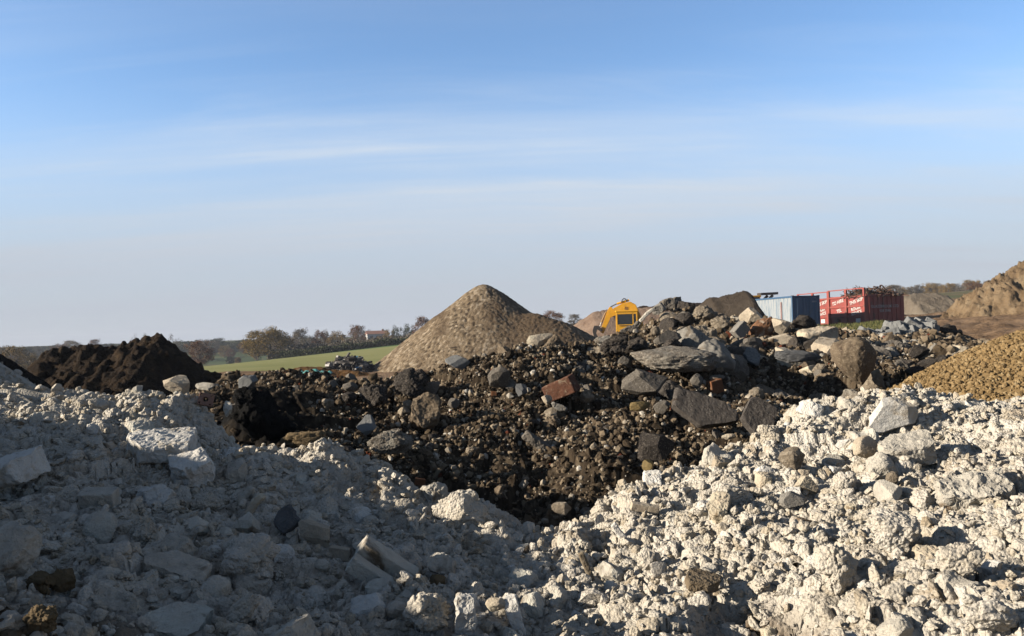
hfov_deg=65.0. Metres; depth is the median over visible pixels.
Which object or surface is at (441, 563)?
slab piece
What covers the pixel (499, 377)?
concrete boulder
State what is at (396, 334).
field tree
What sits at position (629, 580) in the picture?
chalk lump
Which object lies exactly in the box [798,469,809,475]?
chalk lump
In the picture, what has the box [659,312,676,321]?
hardcore lump
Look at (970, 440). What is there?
chalk lump
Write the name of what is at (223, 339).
distant tree
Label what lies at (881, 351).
broken slab
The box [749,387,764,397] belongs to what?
stone
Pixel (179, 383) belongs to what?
concrete block
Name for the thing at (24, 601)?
stone
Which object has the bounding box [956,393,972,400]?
chalk lump
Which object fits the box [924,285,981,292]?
woods
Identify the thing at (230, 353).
distant tree
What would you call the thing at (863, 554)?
chalk lump
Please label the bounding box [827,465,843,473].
chalk lump
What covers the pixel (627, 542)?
chalk lump
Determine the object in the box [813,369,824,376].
broken stone
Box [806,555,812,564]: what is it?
chalk lump
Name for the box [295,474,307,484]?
rubble lump
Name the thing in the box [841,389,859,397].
broken slab
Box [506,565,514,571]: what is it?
rubble lump
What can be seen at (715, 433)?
broken stone
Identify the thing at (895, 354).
hardcore lump
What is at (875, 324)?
grass
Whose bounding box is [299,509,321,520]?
rubble lump
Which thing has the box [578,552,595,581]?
wooden stake
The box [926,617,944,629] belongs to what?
chalk lump
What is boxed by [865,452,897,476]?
chalk lump
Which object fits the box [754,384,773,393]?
hardcore lump
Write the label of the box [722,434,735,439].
stone
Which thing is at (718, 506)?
chalk lump
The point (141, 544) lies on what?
rubble lump
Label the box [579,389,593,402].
tarmac clod
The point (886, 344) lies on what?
broken slab
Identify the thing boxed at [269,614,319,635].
rubble lump
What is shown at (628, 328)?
concrete slab
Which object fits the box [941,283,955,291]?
distant tree
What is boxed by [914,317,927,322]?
paving block
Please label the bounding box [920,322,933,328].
paving block
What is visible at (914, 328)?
paving block
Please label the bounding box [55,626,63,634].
rubble lump
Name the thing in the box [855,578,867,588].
chalk lump
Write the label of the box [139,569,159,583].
rubble lump
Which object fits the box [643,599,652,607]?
chalk lump
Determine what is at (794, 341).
broken slab
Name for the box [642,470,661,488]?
chalk lump
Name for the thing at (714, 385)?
brick
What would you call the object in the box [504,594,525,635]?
concrete lath
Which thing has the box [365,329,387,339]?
farmhouse
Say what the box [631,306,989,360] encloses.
pebbles
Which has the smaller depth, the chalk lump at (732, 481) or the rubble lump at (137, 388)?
the chalk lump at (732, 481)
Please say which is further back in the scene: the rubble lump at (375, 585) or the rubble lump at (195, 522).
the rubble lump at (195, 522)
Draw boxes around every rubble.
[0,368,1023,635]
[594,335,610,345]
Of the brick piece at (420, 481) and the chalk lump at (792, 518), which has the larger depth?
the brick piece at (420, 481)
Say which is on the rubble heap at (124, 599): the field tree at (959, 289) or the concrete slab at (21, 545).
the concrete slab at (21, 545)
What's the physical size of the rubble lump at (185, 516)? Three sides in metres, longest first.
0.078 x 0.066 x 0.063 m
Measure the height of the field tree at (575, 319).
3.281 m
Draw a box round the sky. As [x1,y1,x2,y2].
[0,0,1023,346]
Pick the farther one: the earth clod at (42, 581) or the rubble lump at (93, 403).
the rubble lump at (93, 403)
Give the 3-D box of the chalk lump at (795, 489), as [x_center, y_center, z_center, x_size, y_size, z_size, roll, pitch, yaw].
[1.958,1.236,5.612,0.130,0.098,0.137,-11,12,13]
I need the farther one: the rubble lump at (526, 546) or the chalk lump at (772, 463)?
the chalk lump at (772, 463)
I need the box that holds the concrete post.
[454,592,477,635]
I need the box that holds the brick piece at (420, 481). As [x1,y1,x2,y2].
[414,478,425,485]
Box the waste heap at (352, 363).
[324,353,374,372]
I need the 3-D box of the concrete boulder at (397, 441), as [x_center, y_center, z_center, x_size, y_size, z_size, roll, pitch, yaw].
[-1.298,1.326,8.606,0.498,0.284,0.227,-2,-1,0]
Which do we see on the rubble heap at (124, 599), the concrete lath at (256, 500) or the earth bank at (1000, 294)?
the concrete lath at (256, 500)
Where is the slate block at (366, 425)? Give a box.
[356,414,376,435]
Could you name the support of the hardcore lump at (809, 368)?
on the rubble mound
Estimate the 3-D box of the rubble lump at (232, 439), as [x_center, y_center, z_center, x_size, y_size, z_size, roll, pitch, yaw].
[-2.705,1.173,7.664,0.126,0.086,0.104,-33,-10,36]
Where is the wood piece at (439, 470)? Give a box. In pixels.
[432,463,446,478]
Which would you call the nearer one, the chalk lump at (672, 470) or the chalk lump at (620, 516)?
the chalk lump at (620, 516)
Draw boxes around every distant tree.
[0,346,12,358]
[16,347,36,359]
[28,346,44,358]
[49,343,69,348]
[62,340,81,346]
[88,339,101,343]
[188,347,204,360]
[199,338,221,354]
[209,337,225,351]
[218,345,230,357]
[226,348,236,356]
[239,340,246,353]
[886,285,900,292]
[900,287,910,294]
[906,286,917,293]
[913,284,924,292]
[924,283,937,292]
[937,284,950,292]
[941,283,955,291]
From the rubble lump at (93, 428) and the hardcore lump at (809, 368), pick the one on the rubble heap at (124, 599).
the rubble lump at (93, 428)
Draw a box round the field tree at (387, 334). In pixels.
[382,329,393,336]
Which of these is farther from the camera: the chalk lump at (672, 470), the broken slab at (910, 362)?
the broken slab at (910, 362)
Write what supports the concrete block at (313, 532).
on the rubble heap at (124, 599)
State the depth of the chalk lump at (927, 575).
3.87 m
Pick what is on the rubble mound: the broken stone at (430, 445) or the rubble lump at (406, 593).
the broken stone at (430, 445)
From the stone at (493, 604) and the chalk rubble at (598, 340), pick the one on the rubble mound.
the chalk rubble at (598, 340)
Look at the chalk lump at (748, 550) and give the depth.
4.81 m
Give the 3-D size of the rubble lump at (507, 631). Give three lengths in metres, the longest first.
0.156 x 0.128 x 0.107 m
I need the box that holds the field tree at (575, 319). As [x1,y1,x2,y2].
[567,314,581,324]
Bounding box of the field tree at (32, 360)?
[18,353,37,369]
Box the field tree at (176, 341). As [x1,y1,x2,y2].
[169,335,181,350]
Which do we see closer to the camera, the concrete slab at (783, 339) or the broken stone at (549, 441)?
the broken stone at (549, 441)
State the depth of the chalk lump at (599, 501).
6.33 m
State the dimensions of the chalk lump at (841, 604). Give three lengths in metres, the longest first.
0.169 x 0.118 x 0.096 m
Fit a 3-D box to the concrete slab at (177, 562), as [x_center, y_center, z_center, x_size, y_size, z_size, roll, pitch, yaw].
[-1.759,1.326,4.210,0.330,0.197,0.213,-2,-1,0]
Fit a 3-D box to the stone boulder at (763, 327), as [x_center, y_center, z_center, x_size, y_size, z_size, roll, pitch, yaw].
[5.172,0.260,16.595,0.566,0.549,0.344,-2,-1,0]
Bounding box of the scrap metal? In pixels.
[840,285,908,298]
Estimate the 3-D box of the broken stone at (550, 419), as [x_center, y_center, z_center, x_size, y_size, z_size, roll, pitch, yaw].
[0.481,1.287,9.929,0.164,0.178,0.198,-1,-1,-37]
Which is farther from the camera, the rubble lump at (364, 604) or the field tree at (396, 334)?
the field tree at (396, 334)
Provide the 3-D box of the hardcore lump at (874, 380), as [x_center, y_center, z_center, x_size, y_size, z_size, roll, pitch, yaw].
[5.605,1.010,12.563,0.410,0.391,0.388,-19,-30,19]
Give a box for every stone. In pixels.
[19,598,31,604]
[82,511,117,543]
[195,382,216,389]
[223,401,231,416]
[231,512,261,533]
[238,375,257,388]
[291,385,299,391]
[314,559,330,570]
[329,380,337,387]
[344,446,354,451]
[345,373,355,379]
[362,515,378,525]
[385,600,405,617]
[397,407,410,415]
[403,400,411,409]
[420,448,432,457]
[426,442,433,449]
[428,433,440,440]
[448,398,459,407]
[465,446,477,453]
[485,597,505,611]
[493,484,506,494]
[497,345,509,353]
[505,379,515,390]
[530,418,539,426]
[541,415,559,426]
[544,407,556,416]
[544,439,551,445]
[551,502,570,515]
[561,364,569,369]
[580,507,590,513]
[582,384,592,392]
[642,459,652,470]
[690,373,703,389]
[709,375,724,379]
[712,429,719,438]
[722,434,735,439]
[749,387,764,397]
[778,446,804,469]
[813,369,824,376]
[885,471,898,483]
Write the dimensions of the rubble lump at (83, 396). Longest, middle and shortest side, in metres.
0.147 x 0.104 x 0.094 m
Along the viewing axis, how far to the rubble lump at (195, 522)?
4.92 m
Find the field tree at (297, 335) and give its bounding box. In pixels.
[290,327,309,346]
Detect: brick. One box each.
[197,392,214,406]
[706,378,723,393]
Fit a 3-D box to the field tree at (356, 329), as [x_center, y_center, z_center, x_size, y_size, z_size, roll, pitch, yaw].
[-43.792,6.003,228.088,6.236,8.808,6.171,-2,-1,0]
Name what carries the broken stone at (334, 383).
on the rubble mound
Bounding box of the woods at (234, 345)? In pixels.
[5,340,289,355]
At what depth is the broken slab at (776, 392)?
11.20 m
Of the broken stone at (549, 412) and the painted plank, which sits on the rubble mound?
the broken stone at (549, 412)
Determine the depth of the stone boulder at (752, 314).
17.42 m
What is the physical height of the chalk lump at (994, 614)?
0.147 m
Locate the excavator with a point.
(626, 312)
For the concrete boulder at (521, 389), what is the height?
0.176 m
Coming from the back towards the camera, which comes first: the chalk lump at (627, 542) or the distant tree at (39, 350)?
the distant tree at (39, 350)
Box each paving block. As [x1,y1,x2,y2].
[857,326,875,332]
[885,320,901,328]
[885,327,900,334]
[899,324,907,333]
[901,321,912,327]
[903,330,913,334]
[904,316,920,325]
[907,325,919,332]
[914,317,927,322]
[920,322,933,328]
[925,317,934,321]
[933,324,939,331]
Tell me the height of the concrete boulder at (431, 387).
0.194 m
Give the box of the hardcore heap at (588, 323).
[573,307,669,336]
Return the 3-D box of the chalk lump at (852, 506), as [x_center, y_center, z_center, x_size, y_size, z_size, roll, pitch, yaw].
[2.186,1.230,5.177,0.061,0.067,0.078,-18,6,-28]
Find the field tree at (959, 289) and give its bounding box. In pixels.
[952,285,967,291]
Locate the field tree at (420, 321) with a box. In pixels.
[411,315,428,332]
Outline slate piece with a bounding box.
[274,504,300,535]
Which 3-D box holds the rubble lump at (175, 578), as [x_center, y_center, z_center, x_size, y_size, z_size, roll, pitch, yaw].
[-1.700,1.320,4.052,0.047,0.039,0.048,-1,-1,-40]
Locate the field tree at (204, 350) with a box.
[182,339,218,364]
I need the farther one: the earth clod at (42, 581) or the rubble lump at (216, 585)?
the rubble lump at (216, 585)
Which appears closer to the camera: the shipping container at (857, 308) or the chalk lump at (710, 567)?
the chalk lump at (710, 567)
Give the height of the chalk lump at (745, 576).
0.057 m
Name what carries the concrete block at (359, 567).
on the rubble heap at (124, 599)
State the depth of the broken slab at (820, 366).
13.51 m
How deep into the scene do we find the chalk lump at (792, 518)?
5.23 m
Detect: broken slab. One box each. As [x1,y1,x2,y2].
[542,334,565,347]
[576,361,587,369]
[577,366,585,376]
[582,359,593,366]
[585,346,603,355]
[640,363,655,371]
[656,380,679,400]
[660,339,682,346]
[773,389,788,397]
[787,336,817,350]
[812,363,826,372]
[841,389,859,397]
[871,344,891,357]
[879,340,902,347]
[893,361,909,367]
[895,343,908,348]
[897,358,914,364]
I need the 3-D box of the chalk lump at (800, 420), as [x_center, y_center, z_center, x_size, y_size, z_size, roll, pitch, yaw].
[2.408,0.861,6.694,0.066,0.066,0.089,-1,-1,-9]
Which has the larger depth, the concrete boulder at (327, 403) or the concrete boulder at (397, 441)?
the concrete boulder at (327, 403)
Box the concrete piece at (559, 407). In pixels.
[551,402,566,411]
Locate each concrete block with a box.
[77,487,120,508]
[163,375,189,394]
[298,520,329,546]
[329,545,350,561]
[345,553,395,588]
[355,535,418,575]
[429,574,445,584]
[445,355,469,369]
[650,326,659,334]
[729,321,749,338]
[779,491,806,507]
[794,475,817,494]
[852,435,877,457]
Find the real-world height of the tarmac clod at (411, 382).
0.408 m
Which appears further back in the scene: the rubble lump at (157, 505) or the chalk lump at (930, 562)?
the rubble lump at (157, 505)
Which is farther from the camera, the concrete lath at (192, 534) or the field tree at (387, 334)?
the field tree at (387, 334)
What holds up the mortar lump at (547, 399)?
on the rubble mound
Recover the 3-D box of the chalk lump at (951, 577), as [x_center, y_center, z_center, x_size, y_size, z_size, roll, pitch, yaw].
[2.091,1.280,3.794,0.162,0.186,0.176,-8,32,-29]
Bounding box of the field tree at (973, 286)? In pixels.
[962,282,982,289]
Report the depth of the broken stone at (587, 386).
10.60 m
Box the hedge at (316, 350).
[278,337,408,358]
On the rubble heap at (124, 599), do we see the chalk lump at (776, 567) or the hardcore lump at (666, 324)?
the chalk lump at (776, 567)
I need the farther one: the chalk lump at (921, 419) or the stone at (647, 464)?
the stone at (647, 464)
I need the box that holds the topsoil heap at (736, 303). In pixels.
[698,291,764,316]
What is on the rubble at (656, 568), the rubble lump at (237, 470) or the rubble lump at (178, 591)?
the rubble lump at (237, 470)
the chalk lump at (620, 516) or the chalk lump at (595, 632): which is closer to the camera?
the chalk lump at (595, 632)
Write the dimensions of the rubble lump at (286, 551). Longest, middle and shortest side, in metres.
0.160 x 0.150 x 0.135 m
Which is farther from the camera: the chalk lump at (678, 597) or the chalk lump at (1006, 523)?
the chalk lump at (678, 597)
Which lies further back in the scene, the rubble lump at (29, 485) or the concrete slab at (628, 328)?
the concrete slab at (628, 328)
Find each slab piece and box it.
[144,483,176,505]
[427,552,455,574]
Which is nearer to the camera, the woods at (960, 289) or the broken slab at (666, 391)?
the broken slab at (666, 391)
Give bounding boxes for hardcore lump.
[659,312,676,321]
[659,317,677,332]
[675,313,694,325]
[677,325,709,347]
[694,324,717,336]
[698,338,735,371]
[727,346,745,358]
[728,353,748,381]
[730,338,757,350]
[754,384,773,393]
[757,369,766,374]
[768,351,775,358]
[775,347,810,366]
[799,360,815,367]
[799,365,814,372]
[801,371,813,380]
[808,393,828,400]
[811,337,838,352]
[814,369,835,381]
[857,369,885,389]
[886,346,897,351]
[891,351,899,356]
[953,345,968,351]
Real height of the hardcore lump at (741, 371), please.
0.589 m
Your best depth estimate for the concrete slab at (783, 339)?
15.14 m
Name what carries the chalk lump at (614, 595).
on the rubble heap at (124, 599)
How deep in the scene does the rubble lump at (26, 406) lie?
6.98 m
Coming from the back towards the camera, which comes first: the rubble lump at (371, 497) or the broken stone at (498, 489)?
the broken stone at (498, 489)
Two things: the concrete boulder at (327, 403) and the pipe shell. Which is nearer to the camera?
the concrete boulder at (327, 403)
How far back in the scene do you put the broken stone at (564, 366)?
10.95 m
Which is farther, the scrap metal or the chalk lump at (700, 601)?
the scrap metal
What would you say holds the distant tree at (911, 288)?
on the fields at (218, 360)
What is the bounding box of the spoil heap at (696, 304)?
[637,303,700,307]
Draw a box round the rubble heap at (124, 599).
[0,363,1023,635]
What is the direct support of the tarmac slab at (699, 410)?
on the rubble mound
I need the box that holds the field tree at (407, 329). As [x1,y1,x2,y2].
[402,324,413,335]
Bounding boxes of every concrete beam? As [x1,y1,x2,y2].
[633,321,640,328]
[639,308,653,321]
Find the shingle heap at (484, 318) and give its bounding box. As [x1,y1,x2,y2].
[372,284,595,371]
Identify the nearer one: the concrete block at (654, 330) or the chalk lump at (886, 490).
the chalk lump at (886, 490)
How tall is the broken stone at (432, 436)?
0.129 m
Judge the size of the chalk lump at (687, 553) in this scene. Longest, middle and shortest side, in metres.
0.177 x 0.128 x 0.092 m
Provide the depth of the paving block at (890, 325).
20.41 m
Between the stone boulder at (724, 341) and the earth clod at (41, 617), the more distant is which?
the stone boulder at (724, 341)
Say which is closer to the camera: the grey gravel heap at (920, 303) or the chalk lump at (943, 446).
the chalk lump at (943, 446)
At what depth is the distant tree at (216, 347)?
382.67 m
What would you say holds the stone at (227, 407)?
on the rubble heap at (124, 599)
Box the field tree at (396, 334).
[391,325,402,337]
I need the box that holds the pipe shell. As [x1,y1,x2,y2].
[774,350,821,362]
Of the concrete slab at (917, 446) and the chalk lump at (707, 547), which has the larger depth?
the concrete slab at (917, 446)
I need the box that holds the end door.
[793,297,818,324]
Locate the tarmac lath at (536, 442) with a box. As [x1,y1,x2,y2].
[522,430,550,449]
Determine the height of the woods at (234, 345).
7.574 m
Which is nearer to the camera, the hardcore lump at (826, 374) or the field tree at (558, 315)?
the hardcore lump at (826, 374)
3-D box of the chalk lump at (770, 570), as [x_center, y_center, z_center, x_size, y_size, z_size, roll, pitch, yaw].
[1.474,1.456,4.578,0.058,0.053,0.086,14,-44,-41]
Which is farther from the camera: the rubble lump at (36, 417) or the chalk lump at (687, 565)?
the rubble lump at (36, 417)
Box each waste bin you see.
[797,292,827,324]
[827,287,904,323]
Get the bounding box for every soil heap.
[0,354,51,388]
[27,333,221,397]
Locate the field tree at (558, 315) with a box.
[543,310,564,320]
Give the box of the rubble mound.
[195,310,981,528]
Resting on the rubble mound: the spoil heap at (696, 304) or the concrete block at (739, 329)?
the concrete block at (739, 329)
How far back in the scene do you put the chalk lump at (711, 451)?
6.36 m
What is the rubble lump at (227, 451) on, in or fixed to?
on the rubble heap at (124, 599)
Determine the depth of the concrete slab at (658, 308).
23.25 m
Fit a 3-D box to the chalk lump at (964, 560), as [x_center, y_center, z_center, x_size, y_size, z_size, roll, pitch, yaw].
[2.143,1.157,3.844,0.231,0.154,0.123,-2,-1,0]
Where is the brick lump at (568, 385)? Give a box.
[542,374,579,402]
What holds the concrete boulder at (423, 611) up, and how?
on the rubble heap at (124, 599)
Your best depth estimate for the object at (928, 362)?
13.84 m
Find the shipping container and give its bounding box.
[755,295,820,325]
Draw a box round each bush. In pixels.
[225,357,234,363]
[234,357,242,362]
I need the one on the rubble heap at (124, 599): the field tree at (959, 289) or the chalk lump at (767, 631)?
the chalk lump at (767, 631)
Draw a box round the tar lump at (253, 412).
[230,386,280,439]
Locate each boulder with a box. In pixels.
[322,398,333,407]
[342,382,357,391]
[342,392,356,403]
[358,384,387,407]
[367,428,413,454]
[402,591,450,631]
[409,392,441,429]
[424,381,439,393]
[488,366,510,387]
[515,383,526,396]
[527,333,552,346]
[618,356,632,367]
[621,369,667,395]
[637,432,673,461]
[653,330,681,345]
[653,400,669,414]
[695,305,714,320]
[708,336,726,343]
[709,315,729,329]
[737,337,762,348]
[739,307,762,323]
[748,317,773,336]
[772,318,790,334]
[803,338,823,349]
[830,337,876,385]
[882,335,902,341]
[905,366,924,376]
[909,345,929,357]
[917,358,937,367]
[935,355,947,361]
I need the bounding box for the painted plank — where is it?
[630,501,659,514]
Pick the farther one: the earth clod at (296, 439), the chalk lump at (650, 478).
the earth clod at (296, 439)
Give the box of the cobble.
[630,401,649,410]
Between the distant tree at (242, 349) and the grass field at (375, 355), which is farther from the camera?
the distant tree at (242, 349)
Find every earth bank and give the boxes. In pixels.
[241,366,380,376]
[940,261,1023,318]
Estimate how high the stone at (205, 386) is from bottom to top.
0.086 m
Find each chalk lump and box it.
[129,515,158,544]
[190,492,224,511]
[219,532,280,579]
[226,591,260,623]
[431,489,491,525]
[570,537,578,545]
[571,610,582,619]
[575,539,591,552]
[578,587,603,606]
[579,631,588,635]
[589,629,600,635]
[590,503,608,518]
[595,499,602,504]
[596,561,623,582]
[610,592,619,599]
[611,554,623,562]
[617,512,627,521]
[621,537,635,546]
[624,576,637,584]
[636,547,659,569]
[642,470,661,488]
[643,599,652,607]
[659,544,670,553]
[664,468,673,475]
[674,595,683,599]
[678,557,698,573]
[680,546,702,560]
[687,590,711,615]
[695,500,708,510]
[700,562,717,572]
[702,442,731,464]
[702,543,714,551]
[706,491,730,523]
[711,455,729,467]
[711,558,727,566]
[712,482,752,503]
[717,622,750,635]
[720,543,732,550]
[722,477,742,485]
[740,572,750,580]
[744,444,756,455]
[744,473,753,480]
[744,548,750,554]
[746,524,765,538]
[749,578,769,594]
[754,465,774,471]
[755,471,771,487]
[757,425,780,442]
[757,609,771,619]
[759,626,776,635]
[764,568,776,576]
[769,461,778,465]
[770,523,789,532]
[772,565,786,570]
[778,427,785,436]
[784,486,801,494]
[788,516,811,524]
[796,399,823,416]
[796,417,804,423]
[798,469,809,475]
[802,466,812,470]
[803,573,822,591]
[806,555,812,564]
[811,543,857,595]
[821,454,846,465]
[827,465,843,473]
[831,471,856,491]
[835,438,850,448]
[836,396,866,408]
[838,593,853,611]
[840,449,854,457]
[844,503,857,510]
[845,631,856,635]
[847,460,864,471]
[849,427,879,442]
[855,481,862,488]
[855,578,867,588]
[857,497,871,506]
[858,550,870,557]
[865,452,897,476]
[868,508,921,553]
[873,479,902,501]
[875,615,913,635]
[901,487,932,497]
[907,567,923,580]
[909,490,935,508]
[910,507,927,520]
[910,544,938,559]
[917,417,925,421]
[921,571,934,580]
[926,558,937,569]
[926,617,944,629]
[934,542,985,577]
[934,569,980,590]
[940,443,950,450]
[953,447,965,458]
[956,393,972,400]
[964,597,1019,632]
[965,400,971,406]
[966,437,974,442]
[980,559,1002,575]
[992,580,1018,589]
[994,500,1003,508]
[997,518,1015,528]
[1002,563,1012,569]
[1009,409,1023,417]
[1013,588,1023,593]
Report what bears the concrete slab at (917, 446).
on the rubble heap at (124, 599)
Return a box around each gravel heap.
[904,293,954,314]
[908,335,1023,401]
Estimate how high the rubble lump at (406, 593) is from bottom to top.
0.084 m
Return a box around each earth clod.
[22,604,57,632]
[25,570,55,594]
[50,568,75,592]
[279,431,334,447]
[684,568,720,592]
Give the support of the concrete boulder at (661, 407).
on the rubble mound
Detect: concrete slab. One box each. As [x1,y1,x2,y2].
[0,445,50,488]
[0,521,42,578]
[126,427,197,463]
[142,550,211,581]
[143,602,213,635]
[167,447,214,488]
[620,325,634,333]
[630,345,719,372]
[652,302,665,314]
[659,297,681,310]
[677,301,694,311]
[743,347,760,366]
[768,333,792,345]
[796,326,838,338]
[878,429,936,465]
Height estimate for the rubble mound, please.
4.840 m
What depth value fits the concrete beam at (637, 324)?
18.73 m
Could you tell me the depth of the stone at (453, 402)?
10.36 m
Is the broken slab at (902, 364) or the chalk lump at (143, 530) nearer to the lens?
the chalk lump at (143, 530)
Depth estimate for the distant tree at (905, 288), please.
251.21 m
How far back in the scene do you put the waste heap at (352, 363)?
51.06 m
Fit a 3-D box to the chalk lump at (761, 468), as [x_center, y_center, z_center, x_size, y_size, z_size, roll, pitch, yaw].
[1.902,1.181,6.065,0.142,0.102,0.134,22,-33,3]
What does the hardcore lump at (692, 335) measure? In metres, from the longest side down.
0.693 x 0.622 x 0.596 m
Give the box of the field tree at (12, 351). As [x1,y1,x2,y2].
[1,345,32,368]
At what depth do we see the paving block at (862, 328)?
19.74 m
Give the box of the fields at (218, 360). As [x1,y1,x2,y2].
[1,290,972,365]
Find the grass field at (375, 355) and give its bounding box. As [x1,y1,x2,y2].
[203,345,397,371]
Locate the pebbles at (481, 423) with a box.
[189,331,926,526]
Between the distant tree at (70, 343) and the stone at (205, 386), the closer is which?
the stone at (205, 386)
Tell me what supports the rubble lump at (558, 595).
on the rubble heap at (124, 599)
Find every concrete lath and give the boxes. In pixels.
[186,526,203,539]
[240,486,254,498]
[245,493,265,513]
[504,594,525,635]
[611,522,626,538]
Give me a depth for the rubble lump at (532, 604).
4.43 m
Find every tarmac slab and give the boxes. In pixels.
[672,387,738,428]
[740,397,777,433]
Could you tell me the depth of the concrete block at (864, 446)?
5.92 m
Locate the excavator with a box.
[593,298,652,337]
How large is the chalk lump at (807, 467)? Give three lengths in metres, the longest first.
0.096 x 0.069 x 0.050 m
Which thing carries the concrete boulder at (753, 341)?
on the rubble mound
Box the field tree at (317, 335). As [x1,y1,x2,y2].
[311,329,325,342]
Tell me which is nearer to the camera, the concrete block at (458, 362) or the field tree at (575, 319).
the concrete block at (458, 362)
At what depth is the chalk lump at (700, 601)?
4.30 m
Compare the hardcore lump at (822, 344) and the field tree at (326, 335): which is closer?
the hardcore lump at (822, 344)
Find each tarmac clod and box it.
[393,367,428,397]
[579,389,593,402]
[600,334,628,356]
[625,337,649,353]
[790,315,816,328]
[939,324,958,334]
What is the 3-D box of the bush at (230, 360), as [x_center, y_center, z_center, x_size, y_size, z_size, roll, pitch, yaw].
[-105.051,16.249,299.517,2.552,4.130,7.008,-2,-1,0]
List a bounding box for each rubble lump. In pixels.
[0,610,26,629]
[15,421,24,425]
[16,565,32,580]
[18,402,34,410]
[25,482,35,490]
[29,411,53,425]
[41,486,56,492]
[42,495,55,502]
[48,403,70,413]
[50,511,78,523]
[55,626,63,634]
[57,484,80,502]
[63,619,75,625]
[74,394,89,402]
[75,399,87,406]
[75,579,81,587]
[86,423,100,434]
[88,398,109,410]
[91,439,103,448]
[102,481,111,486]
[103,442,116,450]
[105,407,123,418]
[116,570,131,581]
[127,418,154,432]
[128,573,135,580]
[130,540,143,547]
[132,385,142,392]
[135,484,156,502]
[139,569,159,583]
[150,500,162,510]
[160,532,196,555]
[169,585,188,599]
[171,576,178,581]
[178,514,188,519]
[186,516,208,535]
[188,629,218,635]
[198,511,210,517]
[200,428,222,448]
[201,575,230,596]
[218,527,233,537]
[222,447,239,455]
[222,538,233,550]
[225,457,248,483]
[226,502,236,511]
[229,436,235,442]
[231,574,271,595]
[248,469,256,474]
[248,594,273,631]
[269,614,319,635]
[273,543,294,562]
[282,613,297,624]
[289,451,299,457]
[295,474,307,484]
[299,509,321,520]
[313,438,329,450]
[315,494,339,512]
[349,506,371,522]
[350,592,387,618]
[364,494,375,500]
[365,577,391,594]
[372,509,378,516]
[399,589,414,598]
[413,503,430,514]
[420,482,447,502]
[441,517,453,527]
[446,538,454,542]
[453,557,463,561]
[470,530,482,540]
[502,627,521,635]
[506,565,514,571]
[508,567,538,589]
[515,543,529,553]
[520,592,544,620]
[531,626,541,635]
[546,585,567,608]
[563,625,576,634]
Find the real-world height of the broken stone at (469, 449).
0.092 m
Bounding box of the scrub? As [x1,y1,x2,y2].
[258,333,413,359]
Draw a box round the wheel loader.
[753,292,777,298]
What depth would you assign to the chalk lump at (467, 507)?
5.82 m
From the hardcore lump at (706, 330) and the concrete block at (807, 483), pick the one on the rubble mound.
the hardcore lump at (706, 330)
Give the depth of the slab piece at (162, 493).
5.27 m
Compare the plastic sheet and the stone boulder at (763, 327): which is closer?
the plastic sheet
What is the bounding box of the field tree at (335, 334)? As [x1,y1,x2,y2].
[326,331,346,343]
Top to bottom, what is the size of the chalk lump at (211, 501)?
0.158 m
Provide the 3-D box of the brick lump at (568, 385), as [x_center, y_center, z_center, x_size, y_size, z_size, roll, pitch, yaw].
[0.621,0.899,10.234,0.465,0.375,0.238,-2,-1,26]
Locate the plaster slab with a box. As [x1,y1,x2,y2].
[869,397,917,433]
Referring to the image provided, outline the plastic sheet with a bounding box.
[301,369,332,373]
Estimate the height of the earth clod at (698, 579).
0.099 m
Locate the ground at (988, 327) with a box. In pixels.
[217,298,1023,379]
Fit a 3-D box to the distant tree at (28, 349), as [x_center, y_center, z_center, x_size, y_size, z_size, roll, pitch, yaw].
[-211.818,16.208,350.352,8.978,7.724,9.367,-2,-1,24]
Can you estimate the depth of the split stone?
5.10 m
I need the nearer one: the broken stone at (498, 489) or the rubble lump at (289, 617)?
the rubble lump at (289, 617)
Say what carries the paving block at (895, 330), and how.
on the rubble mound
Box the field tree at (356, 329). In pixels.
[347,325,367,343]
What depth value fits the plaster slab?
6.30 m
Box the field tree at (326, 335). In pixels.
[321,329,328,343]
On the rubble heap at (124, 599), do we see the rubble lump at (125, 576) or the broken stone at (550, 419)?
the rubble lump at (125, 576)
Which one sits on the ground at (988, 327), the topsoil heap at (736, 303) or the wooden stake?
the topsoil heap at (736, 303)
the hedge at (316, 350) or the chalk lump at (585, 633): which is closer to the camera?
the chalk lump at (585, 633)
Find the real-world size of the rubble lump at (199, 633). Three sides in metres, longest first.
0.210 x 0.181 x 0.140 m
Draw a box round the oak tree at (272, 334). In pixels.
[238,326,294,359]
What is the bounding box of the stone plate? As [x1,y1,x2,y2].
[933,468,1015,510]
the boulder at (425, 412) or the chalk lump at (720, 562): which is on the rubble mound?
the boulder at (425, 412)
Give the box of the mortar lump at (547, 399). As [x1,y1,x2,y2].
[541,395,551,404]
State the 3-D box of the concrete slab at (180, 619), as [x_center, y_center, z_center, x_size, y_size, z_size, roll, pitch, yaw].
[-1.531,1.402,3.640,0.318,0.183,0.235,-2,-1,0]
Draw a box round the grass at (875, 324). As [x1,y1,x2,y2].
[818,319,884,329]
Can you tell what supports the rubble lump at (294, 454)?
on the rubble heap at (124, 599)
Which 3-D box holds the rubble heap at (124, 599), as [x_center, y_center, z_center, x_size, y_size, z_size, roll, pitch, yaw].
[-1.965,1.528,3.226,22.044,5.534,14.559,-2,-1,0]

